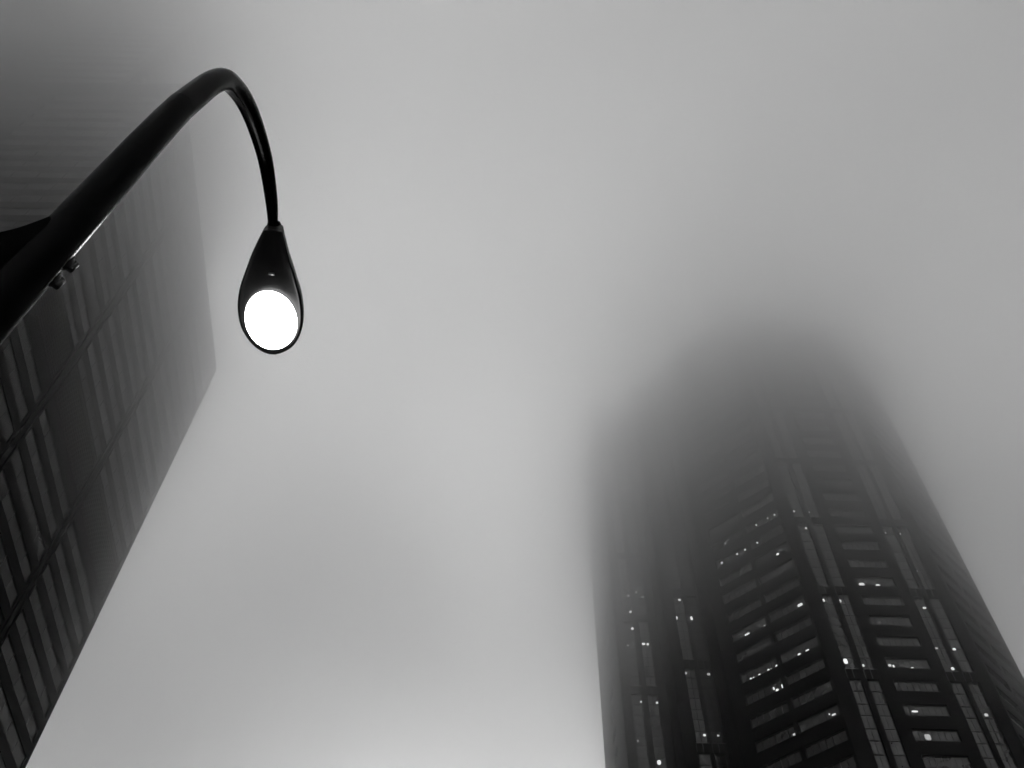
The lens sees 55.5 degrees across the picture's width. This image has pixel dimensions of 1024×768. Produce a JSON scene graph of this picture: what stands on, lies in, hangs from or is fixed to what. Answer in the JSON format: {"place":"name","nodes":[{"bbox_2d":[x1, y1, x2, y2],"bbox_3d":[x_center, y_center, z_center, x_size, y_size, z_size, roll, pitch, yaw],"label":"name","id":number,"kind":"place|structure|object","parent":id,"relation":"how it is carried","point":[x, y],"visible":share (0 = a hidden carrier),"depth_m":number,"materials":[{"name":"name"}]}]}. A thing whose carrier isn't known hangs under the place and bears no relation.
{"place":"outdoors","nodes":[
{"label":"outdoors","id":0,"kind":"place"},
{"bbox_2d":[0,0,259,767],"bbox_3d":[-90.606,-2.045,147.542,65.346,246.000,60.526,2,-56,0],"label":"office block","id":1,"kind":"structure","parent":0,"point":[108,368],"depth_m":150.29,"materials":[{"name":"black"}]},
{"bbox_2d":[0,381,13,441],"bbox_3d":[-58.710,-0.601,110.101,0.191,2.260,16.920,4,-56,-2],"label":"window","id":2,"kind":"structure","parent":1,"relation":"in","point":[5,419],"depth_m":113.37,"materials":[{"name":"grey glass"}]},
{"bbox_2d":[0,536,17,606],"bbox_3d":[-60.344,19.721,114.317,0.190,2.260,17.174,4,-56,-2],"label":"window","id":3,"kind":"structure","parent":1,"relation":"in","point":[5,570],"depth_m":116.86,"materials":[{"name":"grey glass"}]},
{"bbox_2d":[0,683,24,767],"bbox_3d":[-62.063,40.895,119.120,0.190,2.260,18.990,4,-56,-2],"label":"window","id":4,"kind":"structure","parent":1,"relation":"in","point":[13,738],"depth_m":120.74,"materials":[{"name":"grey glass"}]},
{"bbox_2d":[1,336,27,420],"bbox_3d":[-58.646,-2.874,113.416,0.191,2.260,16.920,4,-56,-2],"label":"window","id":5,"kind":"structure","parent":1,"relation":"in","point":[6,345],"depth_m":115.02,"materials":[{"name":"grey glass"}]},
{"bbox_2d":[0,470,31,582],"bbox_3d":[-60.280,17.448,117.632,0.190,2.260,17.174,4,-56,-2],"label":"window","id":6,"kind":"structure","parent":1,"relation":"in","point":[5,495],"depth_m":117.72,"materials":[{"name":"grey glass"}]},
{"bbox_2d":[1,636,37,741],"bbox_3d":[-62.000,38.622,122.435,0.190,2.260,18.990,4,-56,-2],"label":"window","id":7,"kind":"structure","parent":1,"relation":"in","point":[7,650],"depth_m":122.26,"materials":[{"name":"grey glass"}]},
{"bbox_2d":[11,449,44,558],"bbox_3d":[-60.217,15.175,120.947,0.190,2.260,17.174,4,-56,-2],"label":"window","id":8,"kind":"structure","parent":1,"relation":"in","point":[16,459],"depth_m":120.83,"materials":[{"name":"grey glass"}]},
{"bbox_2d":[17,318,41,401],"bbox_3d":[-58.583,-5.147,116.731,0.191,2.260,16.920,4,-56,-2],"label":"window","id":9,"kind":"structure","parent":1,"relation":"in","point":[25,343],"depth_m":118.35,"materials":[{"name":"grey glass"}]},
{"bbox_2d":[16,610,50,716],"bbox_3d":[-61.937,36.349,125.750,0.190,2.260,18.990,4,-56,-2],"label":"window","id":10,"kind":"structure","parent":1,"relation":"in","point":[21,623],"depth_m":125.58,"materials":[{"name":"grey glass"}]},
{"bbox_2d":[25,429,56,538],"bbox_3d":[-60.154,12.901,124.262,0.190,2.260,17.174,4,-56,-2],"label":"window","id":11,"kind":"structure","parent":1,"relation":"in","point":[30,439],"depth_m":124.12,"materials":[{"name":"grey glass"}]},
{"bbox_2d":[29,587,61,690],"bbox_3d":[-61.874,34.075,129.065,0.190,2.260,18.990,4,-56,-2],"label":"window","id":12,"kind":"structure","parent":1,"relation":"in","point":[34,597],"depth_m":128.91,"materials":[{"name":"grey glass"}]},
{"bbox_2d":[39,409,68,517],"bbox_3d":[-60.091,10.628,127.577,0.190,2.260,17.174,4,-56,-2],"label":"window","id":13,"kind":"structure","parent":1,"relation":"in","point":[46,429],"depth_m":127.47,"materials":[{"name":"grey glass"}]},
{"bbox_2d":[43,564,73,667],"bbox_3d":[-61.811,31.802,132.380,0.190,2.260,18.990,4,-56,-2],"label":"window","id":14,"kind":"structure","parent":1,"relation":"in","point":[47,575],"depth_m":132.25,"materials":[{"name":"grey glass"}]},
{"bbox_2d":[60,270,78,346],"bbox_3d":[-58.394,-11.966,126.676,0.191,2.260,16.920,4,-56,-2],"label":"window","id":15,"kind":"structure","parent":1,"relation":"in","point":[65,290],"depth_m":128.88,"materials":[{"name":"grey glass"}]},
{"bbox_2d":[55,543,83,644],"bbox_3d":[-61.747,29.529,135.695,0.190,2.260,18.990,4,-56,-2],"label":"window","id":16,"kind":"structure","parent":1,"relation":"in","point":[59,553],"depth_m":135.54,"materials":[{"name":"grey glass"}]},
{"bbox_2d":[67,522,93,623],"bbox_3d":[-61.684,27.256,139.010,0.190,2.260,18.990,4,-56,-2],"label":"window","id":17,"kind":"structure","parent":1,"relation":"in","point":[71,532],"depth_m":138.91,"materials":[{"name":"grey glass"}]},
{"bbox_2d":[72,256,89,333],"bbox_3d":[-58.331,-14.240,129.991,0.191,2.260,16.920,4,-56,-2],"label":"window","id":18,"kind":"structure","parent":1,"relation":"in","point":[78,286],"depth_m":132.11,"materials":[{"name":"grey glass"}]},
{"bbox_2d":[76,357,100,462],"bbox_3d":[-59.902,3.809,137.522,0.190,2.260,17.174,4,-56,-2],"label":"window","id":19,"kind":"structure","parent":1,"relation":"in","point":[80,363],"depth_m":137.61,"materials":[{"name":"grey glass"}]},
{"bbox_2d":[82,242,99,318],"bbox_3d":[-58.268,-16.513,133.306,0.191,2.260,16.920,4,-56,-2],"label":"window","id":20,"kind":"structure","parent":1,"relation":"in","point":[86,256],"depth_m":134.96,"materials":[{"name":"grey glass"}]},
{"bbox_2d":[87,342,110,443],"bbox_3d":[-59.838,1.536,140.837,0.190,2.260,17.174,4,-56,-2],"label":"window","id":21,"kind":"structure","parent":1,"relation":"in","point":[91,353],"depth_m":140.77,"materials":[{"name":"grey glass"}]},
{"bbox_2d":[93,229,109,304],"bbox_3d":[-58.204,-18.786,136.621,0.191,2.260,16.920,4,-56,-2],"label":"window","id":22,"kind":"structure","parent":1,"relation":"in","point":[96,235],"depth_m":138.30,"materials":[{"name":"grey glass"}]},
{"bbox_2d":[0,96,205,439],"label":"window","id":23,"kind":"structure","parent":1,"relation":"in","point":[3,211],"depth_m":156.48,"materials":[{"name":"grey glass"}]},
{"bbox_2d":[98,327,119,426],"bbox_3d":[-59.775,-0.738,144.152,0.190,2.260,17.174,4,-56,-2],"label":"window","id":24,"kind":"structure","parent":1,"relation":"in","point":[101,336],"depth_m":144.09,"materials":[{"name":"grey glass"}]},
{"bbox_2d":[98,467,121,562],"bbox_3d":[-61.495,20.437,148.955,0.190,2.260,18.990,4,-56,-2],"label":"window","id":25,"kind":"structure","parent":1,"relation":"in","point":[103,474],"depth_m":149.04,"materials":[{"name":"grey glass"}]},
{"bbox_2d":[103,217,119,290],"bbox_3d":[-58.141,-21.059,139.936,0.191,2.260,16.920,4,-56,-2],"label":"window","id":26,"kind":"structure","parent":1,"relation":"in","point":[106,223],"depth_m":141.61,"materials":[{"name":"grey glass"}]},
{"bbox_2d":[108,313,128,411],"bbox_3d":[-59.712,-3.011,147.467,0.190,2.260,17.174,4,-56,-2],"label":"window","id":27,"kind":"structure","parent":1,"relation":"in","point":[111,319],"depth_m":147.43,"materials":[{"name":"grey glass"}]},
{"bbox_2d":[109,450,130,546],"bbox_3d":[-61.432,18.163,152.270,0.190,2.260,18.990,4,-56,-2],"label":"window","id":28,"kind":"structure","parent":1,"relation":"in","point":[112,457],"depth_m":152.19,"materials":[{"name":"grey glass"}]},
{"bbox_2d":[113,205,128,277],"bbox_3d":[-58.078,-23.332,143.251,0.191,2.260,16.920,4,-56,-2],"label":"window","id":29,"kind":"structure","parent":1,"relation":"in","point":[116,211],"depth_m":144.90,"materials":[{"name":"grey glass"}]},
{"bbox_2d":[118,300,137,396],"bbox_3d":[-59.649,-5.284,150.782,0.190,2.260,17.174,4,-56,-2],"label":"window","id":30,"kind":"structure","parent":1,"relation":"in","point":[120,307],"depth_m":150.78,"materials":[{"name":"grey glass"}]},
{"bbox_2d":[0,0,255,262],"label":"window","id":31,"kind":"structure","parent":1,"relation":"in","point":[143,80],"depth_m":208.32,"materials":[{"name":"grey glass"}]},
{"bbox_2d":[118,434,138,529],"bbox_3d":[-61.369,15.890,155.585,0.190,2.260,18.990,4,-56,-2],"label":"window","id":32,"kind":"structure","parent":1,"relation":"in","point":[121,441],"depth_m":155.57,"materials":[{"name":"grey glass"}]},
{"bbox_2d":[123,194,137,264],"bbox_3d":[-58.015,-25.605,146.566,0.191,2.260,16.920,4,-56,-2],"label":"window","id":33,"kind":"structure","parent":1,"relation":"in","point":[126,204],"depth_m":148.14,"materials":[{"name":"grey glass"}]},
{"bbox_2d":[127,288,145,382],"bbox_3d":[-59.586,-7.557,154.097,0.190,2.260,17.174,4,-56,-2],"label":"window","id":34,"kind":"structure","parent":1,"relation":"in","point":[130,297],"depth_m":154.02,"materials":[{"name":"grey glass"}]},
{"bbox_2d":[127,419,146,513],"bbox_3d":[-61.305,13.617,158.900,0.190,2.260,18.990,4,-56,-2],"label":"window","id":35,"kind":"structure","parent":1,"relation":"in","point":[130,427],"depth_m":158.83,"materials":[{"name":"grey glass"}]},
{"bbox_2d":[132,183,145,253],"bbox_3d":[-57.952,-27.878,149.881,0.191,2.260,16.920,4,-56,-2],"label":"window","id":36,"kind":"structure","parent":1,"relation":"in","point":[135,194],"depth_m":151.52,"materials":[{"name":"grey glass"}]},
{"bbox_2d":[136,275,153,368],"bbox_3d":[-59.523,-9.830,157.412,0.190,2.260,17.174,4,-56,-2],"label":"window","id":37,"kind":"structure","parent":1,"relation":"in","point":[138,281],"depth_m":157.44,"materials":[{"name":"grey glass"}]},
{"bbox_2d":[136,404,154,496],"bbox_3d":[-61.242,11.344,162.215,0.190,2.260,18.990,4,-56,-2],"label":"window","id":38,"kind":"structure","parent":1,"relation":"in","point":[138,411],"depth_m":162.14,"materials":[{"name":"grey glass"}]},
{"bbox_2d":[144,263,160,354],"bbox_3d":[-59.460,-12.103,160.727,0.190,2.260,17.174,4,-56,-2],"label":"window","id":39,"kind":"structure","parent":1,"relation":"in","point":[147,274],"depth_m":160.76,"materials":[{"name":"grey glass"}]},
{"bbox_2d":[144,390,161,482],"bbox_3d":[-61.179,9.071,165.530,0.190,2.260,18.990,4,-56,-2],"label":"window","id":40,"kind":"structure","parent":1,"relation":"in","point":[154,444],"depth_m":165.56,"materials":[{"name":"grey glass"}]},
{"bbox_2d":[152,376,168,466],"bbox_3d":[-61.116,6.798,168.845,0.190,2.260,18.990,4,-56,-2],"label":"window","id":41,"kind":"structure","parent":1,"relation":"in","point":[154,383],"depth_m":168.72,"materials":[{"name":"grey glass"}]},
{"bbox_2d":[160,363,174,453],"bbox_3d":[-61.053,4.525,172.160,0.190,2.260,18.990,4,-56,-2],"label":"window","id":42,"kind":"structure","parent":1,"relation":"in","point":[163,380],"depth_m":172.18,"materials":[{"name":"grey glass"}]},
{"bbox_2d":[0,68,303,354],"bbox_3d":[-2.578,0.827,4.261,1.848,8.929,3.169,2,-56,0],"label":"street lamp","id":43,"kind":"object","parent":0,"point":[37,258],"visible":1,"depth_m":4.89,"materials":[{"name":"metal"}]},
{"bbox_2d":[26,0,1023,767],"label":"sky","id":44,"kind":"structure","parent":0,"point":[364,543],"materials":[{"name":"grey"}]},
{"bbox_2d":[585,321,1023,767],"bbox_3d":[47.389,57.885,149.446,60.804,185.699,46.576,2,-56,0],"label":"office tower","id":45,"kind":"structure","parent":0,"point":[781,577],"depth_m":160.49,"materials":[{"name":"grey concrete"}]},
{"bbox_2d":[617,560,631,613],"bbox_3d":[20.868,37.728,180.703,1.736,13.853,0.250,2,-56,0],"label":"window","id":46,"kind":"structure","parent":45,"relation":"in","point":[622,567],"depth_m":180.59,"materials":[{"name":"grey glass"}]},
{"bbox_2d":[624,622,639,684],"bbox_3d":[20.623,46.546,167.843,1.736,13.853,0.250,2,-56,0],"label":"window","id":47,"kind":"structure","parent":45,"relation":"in","point":[629,633],"depth_m":167.63,"materials":[{"name":"grey glass"}]},
{"bbox_2d":[631,560,646,614],"bbox_3d":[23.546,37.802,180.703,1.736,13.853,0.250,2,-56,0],"label":"window","id":48,"kind":"structure","parent":45,"relation":"in","point":[636,567],"depth_m":180.68,"materials":[{"name":"grey glass"}]},
{"bbox_2d":[631,695,648,767],"bbox_3d":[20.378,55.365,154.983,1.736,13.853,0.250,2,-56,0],"label":"window","id":49,"kind":"structure","parent":45,"relation":"in","point":[642,753],"depth_m":154.81,"materials":[{"name":"grey glass"}]},
{"bbox_2d":[639,623,655,685],"bbox_3d":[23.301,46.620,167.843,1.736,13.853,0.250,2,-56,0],"label":"window","id":50,"kind":"structure","parent":45,"relation":"in","point":[644,629],"depth_m":167.55,"materials":[{"name":"grey glass"}]},
{"bbox_2d":[647,695,666,767],"bbox_3d":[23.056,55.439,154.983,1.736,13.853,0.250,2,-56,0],"label":"window","id":51,"kind":"structure","parent":45,"relation":"in","point":[658,744],"depth_m":155.00,"materials":[{"name":"grey glass"}]},
{"bbox_2d":[663,535,680,587],"bbox_3d":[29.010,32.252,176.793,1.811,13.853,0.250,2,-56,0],"label":"window","id":52,"kind":"structure","parent":45,"relation":"in","point":[668,540],"depth_m":176.71,"materials":[{"name":"grey glass"}]},
{"bbox_2d":[673,597,692,658],"bbox_3d":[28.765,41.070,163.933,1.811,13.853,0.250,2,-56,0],"label":"window","id":53,"kind":"structure","parent":45,"relation":"in","point":[682,624],"depth_m":163.71,"materials":[{"name":"grey glass"}]},
{"bbox_2d":[676,535,693,588],"bbox_3d":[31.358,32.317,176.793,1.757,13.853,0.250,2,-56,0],"label":"window","id":54,"kind":"structure","parent":45,"relation":"in","point":[681,543],"depth_m":176.63,"materials":[{"name":"grey glass"}]},
{"bbox_2d":[685,669,707,742],"bbox_3d":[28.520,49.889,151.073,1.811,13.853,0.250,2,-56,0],"label":"window","id":55,"kind":"structure","parent":45,"relation":"in","point":[691,678],"depth_m":150.85,"materials":[{"name":"grey glass"}]},
{"bbox_2d":[687,597,707,659],"bbox_3d":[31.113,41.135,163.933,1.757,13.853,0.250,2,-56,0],"label":"window","id":56,"kind":"structure","parent":45,"relation":"in","point":[700,647],"depth_m":163.67,"materials":[{"name":"grey glass"}]},
{"bbox_2d":[699,669,722,742],"bbox_3d":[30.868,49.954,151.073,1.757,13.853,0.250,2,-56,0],"label":"window","id":57,"kind":"structure","parent":45,"relation":"in","point":[714,724],"depth_m":150.89,"materials":[{"name":"grey glass"}]},
{"bbox_2d":[712,529,743,552],"bbox_3d":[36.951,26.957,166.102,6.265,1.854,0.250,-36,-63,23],"label":"window","id":58,"kind":"structure","parent":45,"relation":"in","point":[737,535],"depth_m":166.25,"materials":[{"name":"grey glass"}]},
{"bbox_2d":[716,546,747,568],"bbox_3d":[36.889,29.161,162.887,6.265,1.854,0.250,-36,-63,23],"label":"window","id":59,"kind":"structure","parent":45,"relation":"in","point":[733,556],"depth_m":163.07,"materials":[{"name":"grey glass"}]},
{"bbox_2d":[719,562,751,585],"bbox_3d":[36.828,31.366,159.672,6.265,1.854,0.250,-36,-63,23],"label":"window","id":60,"kind":"structure","parent":45,"relation":"in","point":[747,567],"depth_m":159.84,"materials":[{"name":"grey glass"}]},
{"bbox_2d":[723,580,756,603],"bbox_3d":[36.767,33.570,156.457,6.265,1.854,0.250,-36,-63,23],"label":"window","id":61,"kind":"structure","parent":45,"relation":"in","point":[751,585],"depth_m":156.63,"materials":[{"name":"grey glass"}]},
{"bbox_2d":[727,598,760,622],"bbox_3d":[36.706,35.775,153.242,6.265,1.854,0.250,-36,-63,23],"label":"window","id":62,"kind":"structure","parent":45,"relation":"in","point":[756,603],"depth_m":153.38,"materials":[{"name":"grey glass"}]},
{"bbox_2d":[731,617,766,641],"bbox_3d":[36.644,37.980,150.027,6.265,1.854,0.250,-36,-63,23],"label":"window","id":63,"kind":"structure","parent":45,"relation":"in","point":[761,622],"depth_m":150.19,"materials":[{"name":"grey glass"}]},
{"bbox_2d":[736,636,771,662],"bbox_3d":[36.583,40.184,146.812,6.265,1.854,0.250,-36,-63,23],"label":"window","id":64,"kind":"structure","parent":45,"relation":"in","point":[765,643],"depth_m":146.93,"materials":[{"name":"grey glass"}]},
{"bbox_2d":[742,494,772,517],"bbox_3d":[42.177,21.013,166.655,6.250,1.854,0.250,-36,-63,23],"label":"window","id":65,"kind":"structure","parent":45,"relation":"in","point":[769,498],"depth_m":166.86,"materials":[{"name":"grey glass"}]},
{"bbox_2d":[740,657,776,682],"bbox_3d":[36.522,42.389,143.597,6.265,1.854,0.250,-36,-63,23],"label":"window","id":66,"kind":"structure","parent":45,"relation":"in","point":[771,663],"depth_m":143.77,"materials":[{"name":"grey glass"}]},
{"bbox_2d":[746,509,777,532],"bbox_3d":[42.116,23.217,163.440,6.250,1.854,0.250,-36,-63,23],"label":"window","id":67,"kind":"structure","parent":45,"relation":"in","point":[770,516],"depth_m":163.63,"materials":[{"name":"grey glass"}]},
{"bbox_2d":[745,679,781,704],"bbox_3d":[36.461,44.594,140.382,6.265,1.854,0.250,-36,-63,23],"label":"window","id":68,"kind":"structure","parent":45,"relation":"in","point":[767,690],"depth_m":140.54,"materials":[{"name":"grey glass"}]},
{"bbox_2d":[750,525,782,548],"bbox_3d":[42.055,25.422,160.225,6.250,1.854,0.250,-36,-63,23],"label":"window","id":69,"kind":"structure","parent":45,"relation":"in","point":[778,530],"depth_m":160.39,"materials":[{"name":"grey glass"}]},
{"bbox_2d":[750,701,788,728],"bbox_3d":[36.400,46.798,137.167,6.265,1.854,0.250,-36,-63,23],"label":"window","id":70,"kind":"structure","parent":45,"relation":"in","point":[772,713],"depth_m":137.29,"materials":[{"name":"grey glass"}]},
{"bbox_2d":[755,542,788,566],"bbox_3d":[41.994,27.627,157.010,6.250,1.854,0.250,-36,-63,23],"label":"window","id":71,"kind":"structure","parent":45,"relation":"in","point":[783,547],"depth_m":157.19,"materials":[{"name":"grey glass"}]},
{"bbox_2d":[755,725,794,752],"bbox_3d":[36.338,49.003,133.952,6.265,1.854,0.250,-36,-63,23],"label":"window","id":72,"kind":"structure","parent":45,"relation":"in","point":[788,732],"depth_m":134.07,"materials":[{"name":"grey glass"}]},
{"bbox_2d":[759,559,793,583],"bbox_3d":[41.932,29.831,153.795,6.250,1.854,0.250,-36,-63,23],"label":"window","id":73,"kind":"structure","parent":45,"relation":"in","point":[786,566],"depth_m":153.94,"materials":[{"name":"grey glass"}]},
{"bbox_2d":[760,750,801,767],"bbox_3d":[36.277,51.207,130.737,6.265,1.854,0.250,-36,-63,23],"label":"window","id":74,"kind":"structure","parent":45,"relation":"in","point":[793,758],"depth_m":130.59,"materials":[{"name":"grey glass"}]},
{"bbox_2d":[764,577,799,602],"bbox_3d":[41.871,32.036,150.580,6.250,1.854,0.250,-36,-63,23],"label":"window","id":75,"kind":"structure","parent":45,"relation":"in","point":[793,583],"depth_m":150.74,"materials":[{"name":"grey glass"}]},
{"bbox_2d":[769,596,805,621],"bbox_3d":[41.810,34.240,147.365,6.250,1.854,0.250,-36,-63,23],"label":"window","id":76,"kind":"structure","parent":45,"relation":"in","point":[790,607],"depth_m":147.56,"materials":[{"name":"grey glass"}]},
{"bbox_2d":[778,464,803,515],"bbox_3d":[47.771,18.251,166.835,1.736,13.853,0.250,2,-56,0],"label":"window","id":77,"kind":"structure","parent":45,"relation":"in","point":[795,503],"depth_m":166.78,"materials":[{"name":"grey glass"}]},
{"bbox_2d":[774,616,811,641],"bbox_3d":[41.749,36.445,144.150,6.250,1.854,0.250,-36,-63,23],"label":"window","id":78,"kind":"structure","parent":45,"relation":"in","point":[805,622],"depth_m":144.26,"materials":[{"name":"grey glass"}]},
{"bbox_2d":[780,636,817,662],"bbox_3d":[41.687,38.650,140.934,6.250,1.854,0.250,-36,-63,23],"label":"window","id":79,"kind":"structure","parent":45,"relation":"in","point":[811,643],"depth_m":141.06,"materials":[{"name":"grey glass"}]},
{"bbox_2d":[785,658,824,684],"bbox_3d":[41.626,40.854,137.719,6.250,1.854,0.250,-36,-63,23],"label":"window","id":80,"kind":"structure","parent":45,"relation":"in","point":[819,664],"depth_m":137.83,"materials":[{"name":"grey glass"}]},
{"bbox_2d":[792,465,819,516],"bbox_3d":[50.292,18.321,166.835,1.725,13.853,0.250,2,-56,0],"label":"window","id":81,"kind":"structure","parent":45,"relation":"in","point":[798,470],"depth_m":166.66,"materials":[{"name":"grey glass"}]},
{"bbox_2d":[591,328,1023,760],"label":"window","id":82,"kind":"structure","parent":45,"relation":"in","point":[660,493],"depth_m":191.68,"materials":[{"name":"grey glass"}]},
{"bbox_2d":[792,680,831,707],"bbox_3d":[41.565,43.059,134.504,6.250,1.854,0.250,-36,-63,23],"label":"window","id":83,"kind":"structure","parent":45,"relation":"in","point":[826,687],"depth_m":134.63,"materials":[{"name":"grey glass"}]},
{"bbox_2d":[798,524,827,585],"bbox_3d":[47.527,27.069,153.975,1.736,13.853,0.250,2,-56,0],"label":"window","id":84,"kind":"structure","parent":45,"relation":"in","point":[819,574],"depth_m":153.83,"materials":[{"name":"grey glass"}]},
{"bbox_2d":[798,704,839,732],"bbox_3d":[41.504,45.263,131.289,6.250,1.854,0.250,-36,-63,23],"label":"window","id":85,"kind":"structure","parent":45,"relation":"in","point":[814,720],"depth_m":131.42,"materials":[{"name":"grey glass"}]},
{"bbox_2d":[804,729,847,757],"bbox_3d":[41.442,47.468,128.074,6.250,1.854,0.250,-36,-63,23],"label":"window","id":86,"kind":"structure","parent":45,"relation":"in","point":[839,737],"depth_m":128.19,"materials":[{"name":"grey glass"}]},
{"bbox_2d":[813,525,844,585],"bbox_3d":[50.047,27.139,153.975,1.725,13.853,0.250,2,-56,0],"label":"window","id":87,"kind":"structure","parent":45,"relation":"in","point":[834,571],"depth_m":153.77,"materials":[{"name":"grey glass"}]},
{"bbox_2d":[821,595,855,667],"bbox_3d":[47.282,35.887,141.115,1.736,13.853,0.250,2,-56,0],"label":"window","id":88,"kind":"structure","parent":45,"relation":"in","point":[831,610],"depth_m":141.06,"materials":[{"name":"grey glass"}]},
{"bbox_2d":[829,510,866,516],"bbox_3d":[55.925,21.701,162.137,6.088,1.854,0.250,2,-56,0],"label":"window","id":89,"kind":"structure","parent":45,"relation":"in","point":[855,513],"depth_m":162.30,"materials":[{"name":"grey glass"}]},
{"bbox_2d":[835,525,873,532],"bbox_3d":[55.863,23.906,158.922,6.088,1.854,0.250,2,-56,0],"label":"window","id":90,"kind":"structure","parent":45,"relation":"in","point":[852,529],"depth_m":159.06,"materials":[{"name":"grey glass"}]},
{"bbox_2d":[838,596,874,668],"bbox_3d":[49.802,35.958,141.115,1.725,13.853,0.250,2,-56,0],"label":"window","id":91,"kind":"structure","parent":45,"relation":"in","point":[860,644],"depth_m":140.85,"materials":[{"name":"grey glass"}]},
{"bbox_2d":[841,542,880,549],"bbox_3d":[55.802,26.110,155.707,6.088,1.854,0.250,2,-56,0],"label":"window","id":92,"kind":"structure","parent":45,"relation":"in","point":[846,545],"depth_m":155.87,"materials":[{"name":"grey glass"}]},
{"bbox_2d":[848,559,887,567],"bbox_3d":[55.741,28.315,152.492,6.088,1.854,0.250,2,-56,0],"label":"window","id":93,"kind":"structure","parent":45,"relation":"in","point":[853,563],"depth_m":152.63,"materials":[{"name":"grey glass"}]},
{"bbox_2d":[849,680,890,767],"bbox_3d":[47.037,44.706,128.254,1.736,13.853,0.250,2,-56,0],"label":"window","id":94,"kind":"structure","parent":45,"relation":"in","point":[877,746],"depth_m":127.93,"materials":[{"name":"grey glass"}]},
{"bbox_2d":[856,466,887,518],"bbox_3d":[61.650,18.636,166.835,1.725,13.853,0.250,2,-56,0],"label":"window","id":95,"kind":"structure","parent":45,"relation":"in","point":[872,493],"depth_m":166.68,"materials":[{"name":"grey glass"}]},
{"bbox_2d":[854,577,895,585],"bbox_3d":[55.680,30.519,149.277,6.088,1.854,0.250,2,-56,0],"label":"window","id":96,"kind":"structure","parent":45,"relation":"in","point":[867,581],"depth_m":149.46,"materials":[{"name":"grey glass"}]},
{"bbox_2d":[861,596,903,604],"bbox_3d":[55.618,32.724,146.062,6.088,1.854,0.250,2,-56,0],"label":"window","id":97,"kind":"structure","parent":45,"relation":"in","point":[867,600],"depth_m":146.18,"materials":[{"name":"grey glass"}]},
{"bbox_2d":[870,467,901,518],"bbox_3d":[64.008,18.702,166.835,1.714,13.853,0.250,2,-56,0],"label":"window","id":98,"kind":"structure","parent":45,"relation":"in","point":[887,496],"depth_m":166.70,"materials":[{"name":"grey glass"}]},
{"bbox_2d":[868,680,909,767],"bbox_3d":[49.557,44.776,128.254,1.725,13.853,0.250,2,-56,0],"label":"window","id":99,"kind":"structure","parent":45,"relation":"in","point":[897,748],"depth_m":128.00,"materials":[{"name":"grey glass"}]},
{"bbox_2d":[869,616,912,625],"bbox_3d":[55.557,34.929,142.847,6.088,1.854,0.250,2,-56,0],"label":"window","id":100,"kind":"structure","parent":45,"relation":"in","point":[875,620],"depth_m":142.97,"materials":[{"name":"grey glass"}]},
{"bbox_2d":[877,637,920,646],"bbox_3d":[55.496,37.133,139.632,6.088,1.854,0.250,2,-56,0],"label":"window","id":101,"kind":"structure","parent":45,"relation":"in","point":[883,641],"depth_m":139.72,"materials":[{"name":"grey glass"}]},
{"bbox_2d":[883,527,918,587],"bbox_3d":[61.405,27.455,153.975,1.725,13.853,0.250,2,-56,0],"label":"window","id":102,"kind":"structure","parent":45,"relation":"in","point":[909,577],"depth_m":153.75,"materials":[{"name":"grey glass"}]},
{"bbox_2d":[885,658,930,668],"bbox_3d":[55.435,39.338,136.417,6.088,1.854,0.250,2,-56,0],"label":"window","id":103,"kind":"structure","parent":45,"relation":"in","point":[898,663],"depth_m":136.55,"materials":[{"name":"grey glass"}]},
{"bbox_2d":[897,527,934,588],"bbox_3d":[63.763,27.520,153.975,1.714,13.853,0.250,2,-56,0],"label":"window","id":104,"kind":"structure","parent":45,"relation":"in","point":[925,579],"depth_m":153.83,"materials":[{"name":"grey glass"}]},
{"bbox_2d":[893,681,939,691],"bbox_3d":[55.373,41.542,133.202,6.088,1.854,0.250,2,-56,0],"label":"window","id":105,"kind":"structure","parent":45,"relation":"in","point":[900,685],"depth_m":133.29,"materials":[{"name":"grey glass"}]},
{"bbox_2d":[902,705,949,715],"bbox_3d":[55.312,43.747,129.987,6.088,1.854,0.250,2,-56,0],"label":"window","id":106,"kind":"structure","parent":45,"relation":"in","point":[929,710],"depth_m":130.09,"materials":[{"name":"grey glass"}]},
{"bbox_2d":[914,598,955,670],"bbox_3d":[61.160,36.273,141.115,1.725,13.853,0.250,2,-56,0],"label":"window","id":107,"kind":"structure","parent":45,"relation":"in","point":[946,661],"depth_m":140.99,"materials":[{"name":"grey glass"}]},
{"bbox_2d":[912,729,960,741],"bbox_3d":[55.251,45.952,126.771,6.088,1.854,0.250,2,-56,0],"label":"window","id":108,"kind":"structure","parent":45,"relation":"in","point":[936,735],"depth_m":126.91,"materials":[{"name":"grey glass"}]},
{"bbox_2d":[922,756,971,767],"bbox_3d":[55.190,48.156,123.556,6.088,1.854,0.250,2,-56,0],"label":"window","id":109,"kind":"structure","parent":45,"relation":"in","point":[929,761],"depth_m":123.64,"materials":[{"name":"grey glass"}]},
{"bbox_2d":[929,598,972,671],"bbox_3d":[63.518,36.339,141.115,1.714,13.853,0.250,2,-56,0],"label":"window","id":110,"kind":"structure","parent":45,"relation":"in","point":[963,662],"depth_m":141.02,"materials":[{"name":"grey glass"}]},
{"bbox_2d":[950,682,998,767],"bbox_3d":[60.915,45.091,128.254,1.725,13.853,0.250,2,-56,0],"label":"window","id":111,"kind":"structure","parent":45,"relation":"in","point":[987,754],"depth_m":128.15,"materials":[{"name":"grey glass"}]},
{"bbox_2d":[968,683,1017,767],"bbox_3d":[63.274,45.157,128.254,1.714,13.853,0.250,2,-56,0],"label":"window","id":112,"kind":"structure","parent":45,"relation":"in","point":[1007,758],"depth_m":128.22,"materials":[{"name":"grey glass"}]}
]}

